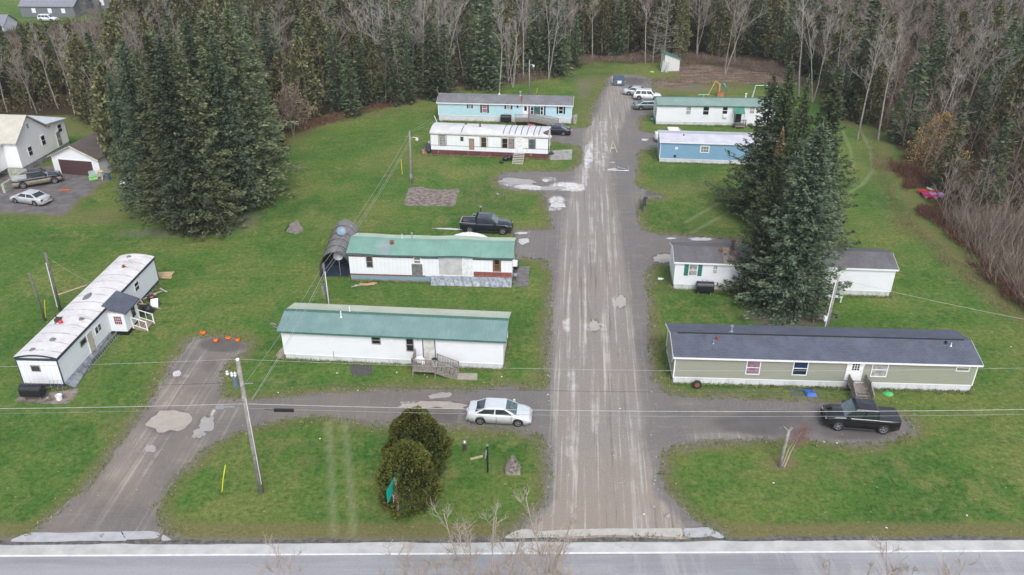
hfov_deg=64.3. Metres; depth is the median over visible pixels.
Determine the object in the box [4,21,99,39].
scrub
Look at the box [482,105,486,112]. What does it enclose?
window
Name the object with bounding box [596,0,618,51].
cedar tree
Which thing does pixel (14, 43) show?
bare tree
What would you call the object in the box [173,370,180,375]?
puddle
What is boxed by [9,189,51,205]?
parked car
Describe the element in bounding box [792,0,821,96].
birch tree
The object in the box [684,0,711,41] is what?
cedar tree
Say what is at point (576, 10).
bare tree
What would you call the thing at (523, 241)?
puddle
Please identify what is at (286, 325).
overhead wire
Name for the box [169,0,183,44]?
cedar tree
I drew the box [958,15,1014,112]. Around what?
bare tree
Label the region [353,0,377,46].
cedar tree
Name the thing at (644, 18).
cedar tree
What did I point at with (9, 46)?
cedar tree
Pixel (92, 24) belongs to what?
bare tree
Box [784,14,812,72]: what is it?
cedar tree
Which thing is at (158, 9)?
cedar tree
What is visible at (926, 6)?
bare tree
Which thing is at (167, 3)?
spruce tree
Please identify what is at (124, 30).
bare tree
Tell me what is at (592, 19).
birch tree
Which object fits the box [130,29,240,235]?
evergreen tree
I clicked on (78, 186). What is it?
parking area
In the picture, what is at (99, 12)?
bare tree
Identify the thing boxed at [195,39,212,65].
cedar tree
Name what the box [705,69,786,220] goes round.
spruce tree
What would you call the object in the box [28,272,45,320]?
utility pole
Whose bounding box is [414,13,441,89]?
spruce tree
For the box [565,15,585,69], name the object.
spruce tree
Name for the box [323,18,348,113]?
spruce tree
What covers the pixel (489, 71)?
spruce tree
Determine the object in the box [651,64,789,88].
cleared soil
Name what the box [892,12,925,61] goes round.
bare tree
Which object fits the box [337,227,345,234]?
satellite dish
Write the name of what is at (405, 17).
bare tree
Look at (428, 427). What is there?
cedar bush
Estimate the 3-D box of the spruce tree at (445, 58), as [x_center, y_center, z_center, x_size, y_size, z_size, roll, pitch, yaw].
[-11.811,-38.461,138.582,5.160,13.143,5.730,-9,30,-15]
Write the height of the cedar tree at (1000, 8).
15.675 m
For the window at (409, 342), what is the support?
in the mobile home at (389, 335)
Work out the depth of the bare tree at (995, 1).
172.98 m
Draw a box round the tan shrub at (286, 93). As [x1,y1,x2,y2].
[269,69,317,136]
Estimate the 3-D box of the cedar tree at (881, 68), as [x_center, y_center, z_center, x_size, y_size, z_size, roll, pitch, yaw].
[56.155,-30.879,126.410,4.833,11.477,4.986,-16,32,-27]
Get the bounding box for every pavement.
[11,532,127,541]
[121,531,159,539]
[162,535,170,540]
[505,528,682,537]
[684,527,713,536]
[710,531,723,537]
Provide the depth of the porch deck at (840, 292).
77.90 m
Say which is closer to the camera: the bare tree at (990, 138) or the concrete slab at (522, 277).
the concrete slab at (522, 277)
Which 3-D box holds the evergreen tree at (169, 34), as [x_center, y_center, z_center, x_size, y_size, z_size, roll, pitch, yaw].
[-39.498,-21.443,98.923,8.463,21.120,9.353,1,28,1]
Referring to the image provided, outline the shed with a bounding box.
[660,50,681,71]
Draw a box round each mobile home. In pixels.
[13,254,158,387]
[270,302,510,369]
[346,232,517,287]
[430,116,551,158]
[436,91,573,123]
[653,93,774,125]
[657,130,776,164]
[665,323,983,391]
[669,240,898,296]
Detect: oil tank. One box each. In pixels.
[18,382,45,400]
[500,113,511,123]
[695,280,714,295]
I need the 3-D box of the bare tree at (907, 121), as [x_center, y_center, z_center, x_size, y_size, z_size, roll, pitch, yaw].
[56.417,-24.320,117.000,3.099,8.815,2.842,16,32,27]
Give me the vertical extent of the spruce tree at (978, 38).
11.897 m
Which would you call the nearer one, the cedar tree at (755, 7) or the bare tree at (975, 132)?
the bare tree at (975, 132)
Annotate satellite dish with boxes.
[333,251,342,274]
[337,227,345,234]
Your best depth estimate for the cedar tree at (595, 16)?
172.17 m
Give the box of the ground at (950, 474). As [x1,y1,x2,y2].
[0,0,1023,541]
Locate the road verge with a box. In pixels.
[0,535,1023,544]
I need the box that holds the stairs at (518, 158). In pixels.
[512,153,524,164]
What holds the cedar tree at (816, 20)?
on the ground at (950, 474)
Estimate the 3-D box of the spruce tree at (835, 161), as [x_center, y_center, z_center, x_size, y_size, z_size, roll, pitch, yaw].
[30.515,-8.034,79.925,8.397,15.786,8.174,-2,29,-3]
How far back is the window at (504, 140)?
113.37 m
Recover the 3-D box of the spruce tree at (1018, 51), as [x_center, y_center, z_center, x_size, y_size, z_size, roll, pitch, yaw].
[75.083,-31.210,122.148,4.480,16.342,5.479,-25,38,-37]
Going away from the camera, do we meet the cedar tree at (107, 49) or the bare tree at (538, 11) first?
the cedar tree at (107, 49)
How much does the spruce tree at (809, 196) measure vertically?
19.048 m
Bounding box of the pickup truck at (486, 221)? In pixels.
[459,211,512,234]
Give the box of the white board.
[150,298,157,308]
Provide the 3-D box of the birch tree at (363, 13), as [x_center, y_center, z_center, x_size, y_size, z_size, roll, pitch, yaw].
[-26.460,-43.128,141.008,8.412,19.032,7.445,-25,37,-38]
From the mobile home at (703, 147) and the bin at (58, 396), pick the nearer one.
the bin at (58, 396)
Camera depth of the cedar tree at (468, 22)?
160.38 m
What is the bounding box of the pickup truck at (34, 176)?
[11,167,62,188]
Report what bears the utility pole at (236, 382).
on the ground at (950, 474)
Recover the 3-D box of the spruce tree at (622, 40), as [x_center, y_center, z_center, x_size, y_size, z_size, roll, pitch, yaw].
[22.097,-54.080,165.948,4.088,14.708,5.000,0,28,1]
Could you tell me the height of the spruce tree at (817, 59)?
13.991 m
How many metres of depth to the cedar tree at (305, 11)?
151.53 m
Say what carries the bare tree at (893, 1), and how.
on the ground at (950, 474)
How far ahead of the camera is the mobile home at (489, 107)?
128.22 m
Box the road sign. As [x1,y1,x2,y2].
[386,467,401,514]
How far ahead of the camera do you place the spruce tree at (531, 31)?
153.90 m
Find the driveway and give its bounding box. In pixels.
[26,336,464,539]
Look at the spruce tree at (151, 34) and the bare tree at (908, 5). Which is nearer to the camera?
the spruce tree at (151, 34)
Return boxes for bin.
[55,393,61,400]
[104,173,110,180]
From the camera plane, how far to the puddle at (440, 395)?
64.96 m
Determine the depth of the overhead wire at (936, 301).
67.34 m
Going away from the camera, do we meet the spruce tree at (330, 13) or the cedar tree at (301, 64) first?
the cedar tree at (301, 64)
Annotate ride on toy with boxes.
[918,189,933,194]
[921,190,938,198]
[930,190,943,197]
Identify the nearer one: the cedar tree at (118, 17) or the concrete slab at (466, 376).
the concrete slab at (466, 376)
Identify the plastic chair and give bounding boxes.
[88,170,97,179]
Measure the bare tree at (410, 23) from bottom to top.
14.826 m
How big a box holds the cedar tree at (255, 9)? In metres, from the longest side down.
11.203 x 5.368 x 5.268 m
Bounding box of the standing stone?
[504,454,521,474]
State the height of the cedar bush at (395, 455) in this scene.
5.450 m
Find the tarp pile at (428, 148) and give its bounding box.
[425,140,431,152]
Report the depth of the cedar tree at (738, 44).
169.38 m
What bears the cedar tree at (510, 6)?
on the ground at (950, 474)
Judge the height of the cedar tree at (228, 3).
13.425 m
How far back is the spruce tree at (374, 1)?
205.04 m
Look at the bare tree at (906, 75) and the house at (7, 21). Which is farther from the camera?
the house at (7, 21)
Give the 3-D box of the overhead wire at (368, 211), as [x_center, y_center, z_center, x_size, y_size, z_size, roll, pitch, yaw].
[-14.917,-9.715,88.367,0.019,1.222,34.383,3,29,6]
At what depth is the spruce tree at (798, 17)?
164.39 m
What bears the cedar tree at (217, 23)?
on the ground at (950, 474)
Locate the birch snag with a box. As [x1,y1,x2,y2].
[778,421,812,467]
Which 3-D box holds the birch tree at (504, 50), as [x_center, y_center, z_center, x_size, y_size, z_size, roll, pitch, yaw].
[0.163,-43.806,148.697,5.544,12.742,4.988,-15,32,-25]
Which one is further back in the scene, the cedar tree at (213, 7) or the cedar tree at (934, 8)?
the cedar tree at (934, 8)
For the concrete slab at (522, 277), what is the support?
on the ground at (950, 474)
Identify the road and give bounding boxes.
[0,540,1023,574]
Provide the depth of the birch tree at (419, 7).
135.96 m
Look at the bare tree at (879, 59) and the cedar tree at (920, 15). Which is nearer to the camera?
the bare tree at (879, 59)
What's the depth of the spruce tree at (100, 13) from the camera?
180.31 m
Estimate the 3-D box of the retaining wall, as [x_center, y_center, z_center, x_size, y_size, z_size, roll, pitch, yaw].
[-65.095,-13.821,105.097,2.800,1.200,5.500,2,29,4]
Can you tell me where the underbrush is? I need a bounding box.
[0,16,1023,239]
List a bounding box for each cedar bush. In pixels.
[373,439,443,519]
[381,405,454,487]
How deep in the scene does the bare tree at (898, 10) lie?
167.69 m
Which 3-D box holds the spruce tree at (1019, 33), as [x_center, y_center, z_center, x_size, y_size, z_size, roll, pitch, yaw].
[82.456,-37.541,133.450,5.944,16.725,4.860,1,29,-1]
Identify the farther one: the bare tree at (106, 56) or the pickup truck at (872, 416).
the bare tree at (106, 56)
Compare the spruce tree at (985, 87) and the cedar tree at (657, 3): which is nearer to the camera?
the spruce tree at (985, 87)
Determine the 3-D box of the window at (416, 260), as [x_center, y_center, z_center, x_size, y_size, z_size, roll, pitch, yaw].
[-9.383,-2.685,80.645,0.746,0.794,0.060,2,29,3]
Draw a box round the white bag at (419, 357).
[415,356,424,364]
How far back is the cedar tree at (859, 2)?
165.39 m
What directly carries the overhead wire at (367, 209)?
attached to the utility pole at (326, 288)
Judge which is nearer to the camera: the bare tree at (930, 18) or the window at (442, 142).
the window at (442, 142)
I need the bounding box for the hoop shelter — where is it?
[319,220,359,276]
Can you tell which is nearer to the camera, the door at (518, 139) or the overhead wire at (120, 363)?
the overhead wire at (120, 363)
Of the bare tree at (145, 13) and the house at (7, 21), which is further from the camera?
the house at (7, 21)
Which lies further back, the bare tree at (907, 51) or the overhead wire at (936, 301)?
the bare tree at (907, 51)
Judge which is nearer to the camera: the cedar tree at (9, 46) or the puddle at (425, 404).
the puddle at (425, 404)
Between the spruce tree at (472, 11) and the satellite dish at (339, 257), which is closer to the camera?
the satellite dish at (339, 257)
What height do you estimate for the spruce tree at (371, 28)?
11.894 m
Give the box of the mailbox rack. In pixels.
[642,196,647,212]
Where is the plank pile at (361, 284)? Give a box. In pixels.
[351,282,374,286]
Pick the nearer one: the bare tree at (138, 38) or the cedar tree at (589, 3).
the bare tree at (138, 38)
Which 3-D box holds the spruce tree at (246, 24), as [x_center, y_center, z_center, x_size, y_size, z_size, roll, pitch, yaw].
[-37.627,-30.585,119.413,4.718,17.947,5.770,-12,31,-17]
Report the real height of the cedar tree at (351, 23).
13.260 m
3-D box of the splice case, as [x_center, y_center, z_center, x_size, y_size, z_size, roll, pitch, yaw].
[-14.861,7.837,52.009,1.853,0.240,0.100,0,28,0]
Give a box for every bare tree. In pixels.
[0,41,7,110]
[1,34,39,108]
[4,47,37,113]
[43,31,68,94]
[51,21,97,84]
[70,9,97,52]
[76,4,99,54]
[78,0,101,36]
[86,40,115,88]
[87,1,104,24]
[88,8,106,43]
[105,0,139,23]
[109,14,143,114]
[114,4,155,70]
[117,10,146,72]
[137,5,163,39]
[150,1,164,41]
[157,0,178,38]
[240,5,255,24]
[253,5,291,77]
[255,22,285,70]
[266,0,295,61]
[280,26,296,67]
[312,0,353,58]
[344,6,364,49]
[351,2,365,27]
[369,35,400,102]
[375,0,398,30]
[383,12,396,66]
[387,0,411,44]
[391,0,415,44]
[399,0,425,70]
[412,6,428,52]
[415,0,446,20]
[430,0,453,85]
[438,0,480,40]
[449,0,463,72]
[492,0,503,64]
[497,0,527,44]
[514,16,528,62]
[515,1,535,49]
[516,0,534,41]
[517,0,533,59]
[529,0,548,42]
[551,1,579,52]
[563,0,586,57]
[564,0,580,44]
[610,0,620,33]
[635,0,659,40]
[683,0,716,54]
[724,0,748,57]
[804,0,825,27]
[812,15,839,83]
[814,0,848,43]
[821,0,859,90]
[825,0,855,37]
[839,32,862,98]
[856,0,892,23]
[861,0,900,41]
[868,36,932,120]
[872,42,892,110]
[882,0,905,25]
[885,87,899,128]
[892,0,914,29]
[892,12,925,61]
[893,62,910,96]
[894,0,924,46]
[895,68,915,101]
[895,91,919,144]
[896,25,926,70]
[897,0,923,24]
[907,88,922,136]
[909,0,952,60]
[914,0,947,47]
[914,10,928,56]
[915,15,934,57]
[916,17,939,78]
[917,98,939,149]
[922,69,944,110]
[929,87,950,128]
[933,156,966,208]
[934,168,965,222]
[941,0,980,56]
[941,1,972,75]
[943,15,981,113]
[944,0,959,30]
[946,138,974,198]
[948,0,988,48]
[948,77,968,128]
[950,170,985,233]
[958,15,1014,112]
[961,155,999,216]
[964,111,989,151]
[970,0,1002,93]
[977,130,1000,162]
[978,55,1020,134]
[979,123,1000,157]
[984,204,1003,252]
[985,163,1023,229]
[986,0,1008,38]
[988,0,1018,68]
[997,138,1014,186]
[1008,146,1023,180]
[1010,13,1023,49]
[1010,84,1023,167]
[1011,194,1023,247]
[1015,171,1023,209]
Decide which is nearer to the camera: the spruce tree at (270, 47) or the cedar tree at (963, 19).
the spruce tree at (270, 47)
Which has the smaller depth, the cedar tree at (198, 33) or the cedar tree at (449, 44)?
the cedar tree at (198, 33)
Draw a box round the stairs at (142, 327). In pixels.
[130,309,154,330]
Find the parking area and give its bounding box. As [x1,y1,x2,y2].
[0,166,103,214]
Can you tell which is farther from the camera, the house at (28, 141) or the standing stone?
the house at (28, 141)
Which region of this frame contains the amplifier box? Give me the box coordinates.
[215,405,234,408]
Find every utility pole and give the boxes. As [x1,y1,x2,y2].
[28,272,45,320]
[43,252,61,311]
[226,358,263,493]
[321,263,328,303]
[409,130,418,183]
[528,60,534,94]
[823,275,839,326]
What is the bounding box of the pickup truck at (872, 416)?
[820,398,901,433]
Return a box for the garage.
[47,131,121,176]
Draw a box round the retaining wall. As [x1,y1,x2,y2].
[1,168,25,192]
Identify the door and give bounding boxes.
[55,131,62,146]
[57,158,93,175]
[86,329,96,352]
[422,340,435,358]
[462,258,472,274]
[469,139,473,149]
[516,137,522,150]
[523,106,527,115]
[733,110,741,121]
[844,364,863,380]
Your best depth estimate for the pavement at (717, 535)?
51.77 m
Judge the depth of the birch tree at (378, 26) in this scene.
149.10 m
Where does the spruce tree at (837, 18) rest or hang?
on the ground at (950, 474)
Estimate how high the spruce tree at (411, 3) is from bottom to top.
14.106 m
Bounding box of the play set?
[709,81,727,96]
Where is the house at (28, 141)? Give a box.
[0,114,69,173]
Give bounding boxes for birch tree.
[25,21,58,108]
[48,30,79,113]
[53,21,83,103]
[79,62,110,82]
[162,28,181,51]
[336,0,384,85]
[358,0,401,90]
[374,9,383,58]
[402,0,431,89]
[424,0,467,82]
[491,2,512,92]
[498,10,522,80]
[500,17,523,87]
[514,0,539,75]
[545,0,581,79]
[586,0,599,57]
[640,0,653,62]
[695,0,716,53]
[724,0,769,74]
[783,0,794,51]
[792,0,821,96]
[794,0,842,102]
[828,16,874,114]
[846,19,894,139]
[851,4,877,58]
[875,17,905,140]
[922,53,972,166]
[943,13,970,68]
[957,17,991,98]
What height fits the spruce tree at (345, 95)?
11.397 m
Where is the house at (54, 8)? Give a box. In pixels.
[17,0,92,17]
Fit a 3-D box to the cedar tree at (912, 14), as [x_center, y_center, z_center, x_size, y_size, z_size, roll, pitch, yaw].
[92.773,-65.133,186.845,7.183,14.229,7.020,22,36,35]
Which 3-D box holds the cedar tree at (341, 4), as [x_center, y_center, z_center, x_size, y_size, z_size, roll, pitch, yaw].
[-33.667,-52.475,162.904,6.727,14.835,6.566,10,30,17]
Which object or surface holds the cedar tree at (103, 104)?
on the ground at (950, 474)
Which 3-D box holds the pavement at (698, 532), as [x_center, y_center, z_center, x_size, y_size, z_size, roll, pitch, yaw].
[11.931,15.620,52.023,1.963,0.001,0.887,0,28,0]
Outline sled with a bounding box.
[791,389,816,396]
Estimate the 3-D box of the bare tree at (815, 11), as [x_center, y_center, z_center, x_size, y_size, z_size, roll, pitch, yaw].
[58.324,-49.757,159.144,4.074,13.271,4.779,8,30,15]
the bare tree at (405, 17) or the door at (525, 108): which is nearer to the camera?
the door at (525, 108)
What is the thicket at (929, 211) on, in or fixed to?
on the ground at (950, 474)
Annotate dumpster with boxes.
[613,75,625,85]
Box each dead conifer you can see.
[641,2,668,62]
[651,0,680,55]
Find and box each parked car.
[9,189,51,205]
[37,14,58,21]
[466,398,531,426]
[548,123,571,135]
[623,85,644,94]
[632,99,653,109]
[633,88,660,99]
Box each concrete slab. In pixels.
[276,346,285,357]
[457,373,476,379]
[513,266,528,286]
[549,149,571,159]
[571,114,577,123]
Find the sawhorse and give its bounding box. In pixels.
[97,170,104,179]
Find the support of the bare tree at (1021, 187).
on the ground at (950, 474)
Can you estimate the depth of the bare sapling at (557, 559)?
37.64 m
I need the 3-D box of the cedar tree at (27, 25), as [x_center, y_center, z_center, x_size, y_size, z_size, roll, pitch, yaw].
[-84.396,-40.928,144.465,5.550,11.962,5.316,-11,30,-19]
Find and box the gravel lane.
[453,75,916,538]
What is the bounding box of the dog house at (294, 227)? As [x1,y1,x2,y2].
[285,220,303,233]
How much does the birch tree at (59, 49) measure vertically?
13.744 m
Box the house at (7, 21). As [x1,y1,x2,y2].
[0,14,16,31]
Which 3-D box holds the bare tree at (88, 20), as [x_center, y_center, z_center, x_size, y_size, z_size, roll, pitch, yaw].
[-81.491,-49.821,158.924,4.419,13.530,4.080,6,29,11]
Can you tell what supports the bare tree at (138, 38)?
on the ground at (950, 474)
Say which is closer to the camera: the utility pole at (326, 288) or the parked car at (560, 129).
the utility pole at (326, 288)
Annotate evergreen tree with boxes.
[105,68,148,210]
[107,34,170,217]
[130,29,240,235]
[130,48,164,194]
[148,30,237,236]
[157,45,248,238]
[160,24,205,131]
[177,13,244,176]
[191,9,283,215]
[197,26,270,213]
[206,2,306,210]
[233,22,289,168]
[233,75,269,169]
[246,35,290,159]
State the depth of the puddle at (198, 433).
60.76 m
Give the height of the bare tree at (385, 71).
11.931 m
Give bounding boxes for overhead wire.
[0,404,228,408]
[0,408,240,413]
[4,359,230,366]
[6,382,231,388]
[244,359,1001,370]
[244,382,989,392]
[249,265,322,377]
[251,273,323,399]
[252,278,323,399]
[252,408,1012,416]
[261,404,1023,411]
[327,140,409,266]
[328,146,407,269]
[841,279,1021,318]
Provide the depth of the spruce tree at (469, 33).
146.29 m
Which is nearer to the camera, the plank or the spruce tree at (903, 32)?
the plank
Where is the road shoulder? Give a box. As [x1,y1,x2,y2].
[0,540,1023,554]
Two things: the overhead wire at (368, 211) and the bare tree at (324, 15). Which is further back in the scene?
the bare tree at (324, 15)
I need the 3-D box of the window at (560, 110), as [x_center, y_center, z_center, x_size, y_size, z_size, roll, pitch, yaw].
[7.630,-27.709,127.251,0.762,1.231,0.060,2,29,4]
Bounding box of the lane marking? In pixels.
[0,550,1023,556]
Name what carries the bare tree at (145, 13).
on the ground at (950, 474)
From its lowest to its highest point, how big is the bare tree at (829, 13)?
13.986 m
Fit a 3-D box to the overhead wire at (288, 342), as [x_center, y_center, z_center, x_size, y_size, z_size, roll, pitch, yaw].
[-16.780,3.122,62.792,0.016,3.034,23.059,0,28,-1]
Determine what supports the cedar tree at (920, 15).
on the ground at (950, 474)
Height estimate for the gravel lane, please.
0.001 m
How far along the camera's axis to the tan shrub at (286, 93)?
119.91 m
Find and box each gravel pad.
[15,387,78,403]
[349,364,372,375]
[404,187,458,205]
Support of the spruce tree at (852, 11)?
on the ground at (950, 474)
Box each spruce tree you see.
[0,26,26,100]
[17,23,49,99]
[42,22,68,91]
[84,30,108,124]
[98,1,104,32]
[113,44,139,153]
[147,29,158,57]
[160,0,175,29]
[161,14,178,50]
[231,0,251,35]
[241,17,276,117]
[242,34,285,144]
[253,9,290,119]
[267,13,284,91]
[293,19,322,104]
[320,0,344,64]
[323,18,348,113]
[335,35,348,95]
[337,46,363,117]
[351,28,375,106]
[365,0,379,52]
[367,21,383,88]
[371,14,414,106]
[372,0,383,17]
[376,0,398,56]
[385,0,397,36]
[386,0,418,89]
[399,0,420,65]
[400,42,417,104]
[404,0,417,44]
[409,15,423,69]
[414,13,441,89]
[415,18,450,100]
[429,5,441,59]
[430,24,460,100]
[440,0,453,35]
[446,14,458,76]
[451,1,462,52]
[457,0,468,37]
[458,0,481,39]
[462,26,477,84]
[462,35,478,91]
[463,0,484,49]
[463,0,506,90]
[465,4,480,61]
[477,0,505,78]
[479,24,505,83]
[492,0,512,57]
[494,7,509,71]
[509,0,522,38]
[516,0,547,72]
[522,10,539,62]
[536,0,563,66]
[537,0,576,79]
[543,0,569,70]
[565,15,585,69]
[610,0,628,57]
[613,0,631,47]
[704,0,724,54]
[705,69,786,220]
[715,125,789,315]
[729,55,804,226]
[733,117,852,325]
[738,0,767,56]
[748,74,812,226]
[762,135,805,245]
[773,0,799,67]
[779,61,861,247]
[787,0,808,51]
[794,131,855,251]
[800,1,813,32]
[801,3,832,79]
[813,0,847,76]
[823,0,886,123]
[829,0,845,47]
[835,9,854,65]
[878,43,931,146]
[892,7,909,60]
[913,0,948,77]
[915,23,948,96]
[917,34,952,105]
[928,97,970,196]
[956,0,983,51]
[959,69,993,144]
[965,118,1017,215]
[966,15,991,71]
[974,16,1019,114]
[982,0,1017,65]
[984,30,1023,129]
[991,19,1023,103]
[1002,89,1023,142]
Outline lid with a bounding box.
[883,391,892,395]
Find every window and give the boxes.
[27,145,33,156]
[30,365,40,371]
[40,134,45,145]
[56,123,62,132]
[79,336,86,347]
[94,322,101,335]
[133,280,139,292]
[365,255,372,267]
[371,337,380,344]
[406,339,413,351]
[413,257,420,263]
[439,135,445,145]
[481,137,486,147]
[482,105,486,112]
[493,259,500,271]
[502,138,507,147]
[508,138,513,148]
[529,139,534,148]
[530,106,543,114]
[558,106,562,113]
[685,107,691,114]
[688,264,697,275]
[700,146,709,152]
[702,107,709,114]
[712,265,717,273]
[722,107,727,113]
[745,361,761,374]
[749,108,754,113]
[791,362,808,375]
[870,364,888,376]
[955,367,970,371]
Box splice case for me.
[264,408,293,411]
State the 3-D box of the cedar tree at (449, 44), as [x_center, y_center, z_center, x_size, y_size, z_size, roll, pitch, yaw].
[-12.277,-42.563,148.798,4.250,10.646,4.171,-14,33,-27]
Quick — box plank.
[58,284,86,294]
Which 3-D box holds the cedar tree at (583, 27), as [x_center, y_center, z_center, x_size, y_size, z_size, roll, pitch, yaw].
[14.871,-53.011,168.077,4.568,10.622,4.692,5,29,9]
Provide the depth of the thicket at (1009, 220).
88.49 m
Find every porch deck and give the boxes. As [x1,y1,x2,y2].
[411,349,458,379]
[515,112,558,124]
[733,119,745,128]
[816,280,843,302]
[846,374,874,398]
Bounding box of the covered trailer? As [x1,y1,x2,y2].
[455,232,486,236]
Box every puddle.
[144,445,155,451]
[145,410,191,432]
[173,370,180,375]
[192,428,205,437]
[199,416,213,430]
[399,401,437,407]
[428,392,451,398]
[432,401,467,408]
[434,228,461,229]
[497,178,536,184]
[514,184,542,187]
[518,238,528,244]
[541,187,564,189]
[550,202,565,207]
[584,158,592,161]
[589,319,599,330]
[615,295,625,307]
[653,254,669,262]
[688,237,710,240]
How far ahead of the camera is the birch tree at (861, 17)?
139.02 m
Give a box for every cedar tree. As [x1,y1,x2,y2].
[0,33,19,89]
[0,65,7,102]
[4,41,34,103]
[14,24,22,51]
[19,22,52,86]
[26,21,65,100]
[41,23,60,61]
[56,21,92,99]
[62,33,105,121]
[89,61,135,170]
[95,34,114,75]
[97,70,125,156]
[98,14,130,66]
[106,0,129,45]
[112,0,138,21]
[112,52,131,110]
[113,14,131,51]
[116,0,130,21]
[124,0,139,17]
[125,19,150,62]
[135,0,166,31]
[137,16,154,49]
[143,7,164,57]
[148,0,164,48]
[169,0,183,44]
[170,0,196,45]
[176,19,192,50]
[182,45,217,124]
[186,0,201,16]
[189,11,198,32]
[191,22,214,49]
[195,4,223,34]
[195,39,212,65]
[202,0,225,30]
[213,34,237,91]
[216,29,225,39]
[220,0,230,12]
[223,0,250,33]
[241,0,258,34]
[241,16,265,62]
[248,0,262,32]
[254,52,271,104]
[255,0,280,43]
[261,9,284,56]
[268,50,303,127]
[275,0,293,50]
[281,0,301,60]
[289,34,325,118]
[292,19,324,97]
[297,7,320,43]
[301,0,321,42]
[306,12,339,102]
[321,0,346,58]
[330,0,355,49]
[331,23,346,76]
[342,13,368,79]
[344,32,367,96]
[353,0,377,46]
[357,33,382,99]
[376,26,393,83]
[390,0,410,34]
[414,0,438,75]
[436,28,454,79]
[461,9,479,59]
[466,16,486,72]
[493,3,522,75]
[497,0,514,30]
[527,0,546,26]
[540,9,557,57]
[563,0,580,44]
[573,4,593,54]
[578,0,599,49]
[585,2,601,45]
[590,3,613,56]
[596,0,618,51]
[615,0,643,51]
[628,0,649,45]
[640,0,667,55]
[647,7,670,42]
[659,0,691,51]
[667,2,679,43]
[672,0,693,55]
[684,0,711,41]
[689,0,713,49]
[706,0,727,46]
[706,0,734,57]
[726,0,746,53]
[737,0,761,48]
[747,0,763,39]
[757,0,771,42]
[760,0,793,57]
[765,0,796,53]
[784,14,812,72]
[791,0,812,28]
[802,15,822,68]
[809,0,827,45]
[817,13,862,95]
[844,0,871,30]
[844,29,878,111]
[850,0,864,49]
[854,52,890,122]
[861,20,895,102]
[864,0,893,47]
[878,14,900,92]
[899,0,924,30]
[911,0,934,47]
[912,0,946,36]
[931,8,972,85]
[945,0,965,23]
[965,1,1009,88]
[978,0,995,12]
[980,57,1023,156]
[993,0,1018,22]
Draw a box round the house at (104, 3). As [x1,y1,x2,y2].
[91,0,109,10]
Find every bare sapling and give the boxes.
[242,534,305,574]
[377,538,425,574]
[407,526,529,574]
[425,492,540,574]
[444,520,559,574]
[450,497,589,574]
[510,486,590,574]
[816,556,876,574]
[870,532,980,574]
[889,551,955,574]
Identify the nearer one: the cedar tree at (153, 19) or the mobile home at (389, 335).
the mobile home at (389, 335)
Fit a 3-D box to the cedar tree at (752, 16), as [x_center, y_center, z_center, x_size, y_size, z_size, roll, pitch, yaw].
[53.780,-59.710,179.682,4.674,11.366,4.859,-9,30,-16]
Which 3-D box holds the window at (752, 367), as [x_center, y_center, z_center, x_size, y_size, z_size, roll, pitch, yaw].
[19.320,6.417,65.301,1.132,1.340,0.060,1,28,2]
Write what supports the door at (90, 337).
in the mobile home at (73, 337)
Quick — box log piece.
[470,455,482,459]
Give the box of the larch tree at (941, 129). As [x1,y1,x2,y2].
[906,105,978,174]
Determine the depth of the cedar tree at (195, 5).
168.52 m
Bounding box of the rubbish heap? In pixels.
[138,288,167,316]
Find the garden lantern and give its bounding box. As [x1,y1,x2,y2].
[462,440,466,451]
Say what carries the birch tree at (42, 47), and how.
on the ground at (950, 474)
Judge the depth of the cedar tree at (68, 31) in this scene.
135.07 m
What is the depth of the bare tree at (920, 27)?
159.81 m
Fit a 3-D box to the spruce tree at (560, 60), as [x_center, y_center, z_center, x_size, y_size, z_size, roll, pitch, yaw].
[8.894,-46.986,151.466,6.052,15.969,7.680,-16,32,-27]
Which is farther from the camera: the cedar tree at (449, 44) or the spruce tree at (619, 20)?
the spruce tree at (619, 20)
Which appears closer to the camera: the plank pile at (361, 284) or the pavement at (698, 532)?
the pavement at (698, 532)
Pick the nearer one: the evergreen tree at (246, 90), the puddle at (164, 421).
the puddle at (164, 421)
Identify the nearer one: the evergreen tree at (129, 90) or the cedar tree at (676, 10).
the evergreen tree at (129, 90)
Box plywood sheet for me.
[158,271,173,278]
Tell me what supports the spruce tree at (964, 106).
on the ground at (950, 474)
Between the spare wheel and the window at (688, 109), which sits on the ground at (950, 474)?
the spare wheel
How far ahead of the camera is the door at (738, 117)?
126.65 m
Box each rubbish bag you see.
[141,303,154,312]
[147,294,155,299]
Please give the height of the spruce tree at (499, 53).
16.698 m
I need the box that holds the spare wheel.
[692,380,701,388]
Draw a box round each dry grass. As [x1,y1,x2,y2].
[638,62,804,91]
[859,135,1018,312]
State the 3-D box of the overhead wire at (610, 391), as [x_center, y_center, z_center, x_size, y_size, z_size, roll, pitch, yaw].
[14.086,6.248,51.317,62.002,0.908,0.022,0,28,0]
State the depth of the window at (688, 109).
126.60 m
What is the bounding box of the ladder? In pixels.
[85,331,119,370]
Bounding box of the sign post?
[485,444,488,472]
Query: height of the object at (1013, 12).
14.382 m
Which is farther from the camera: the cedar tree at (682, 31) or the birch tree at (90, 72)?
the cedar tree at (682, 31)
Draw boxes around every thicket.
[269,91,434,162]
[452,49,825,96]
[886,156,1023,307]
[927,179,1023,307]

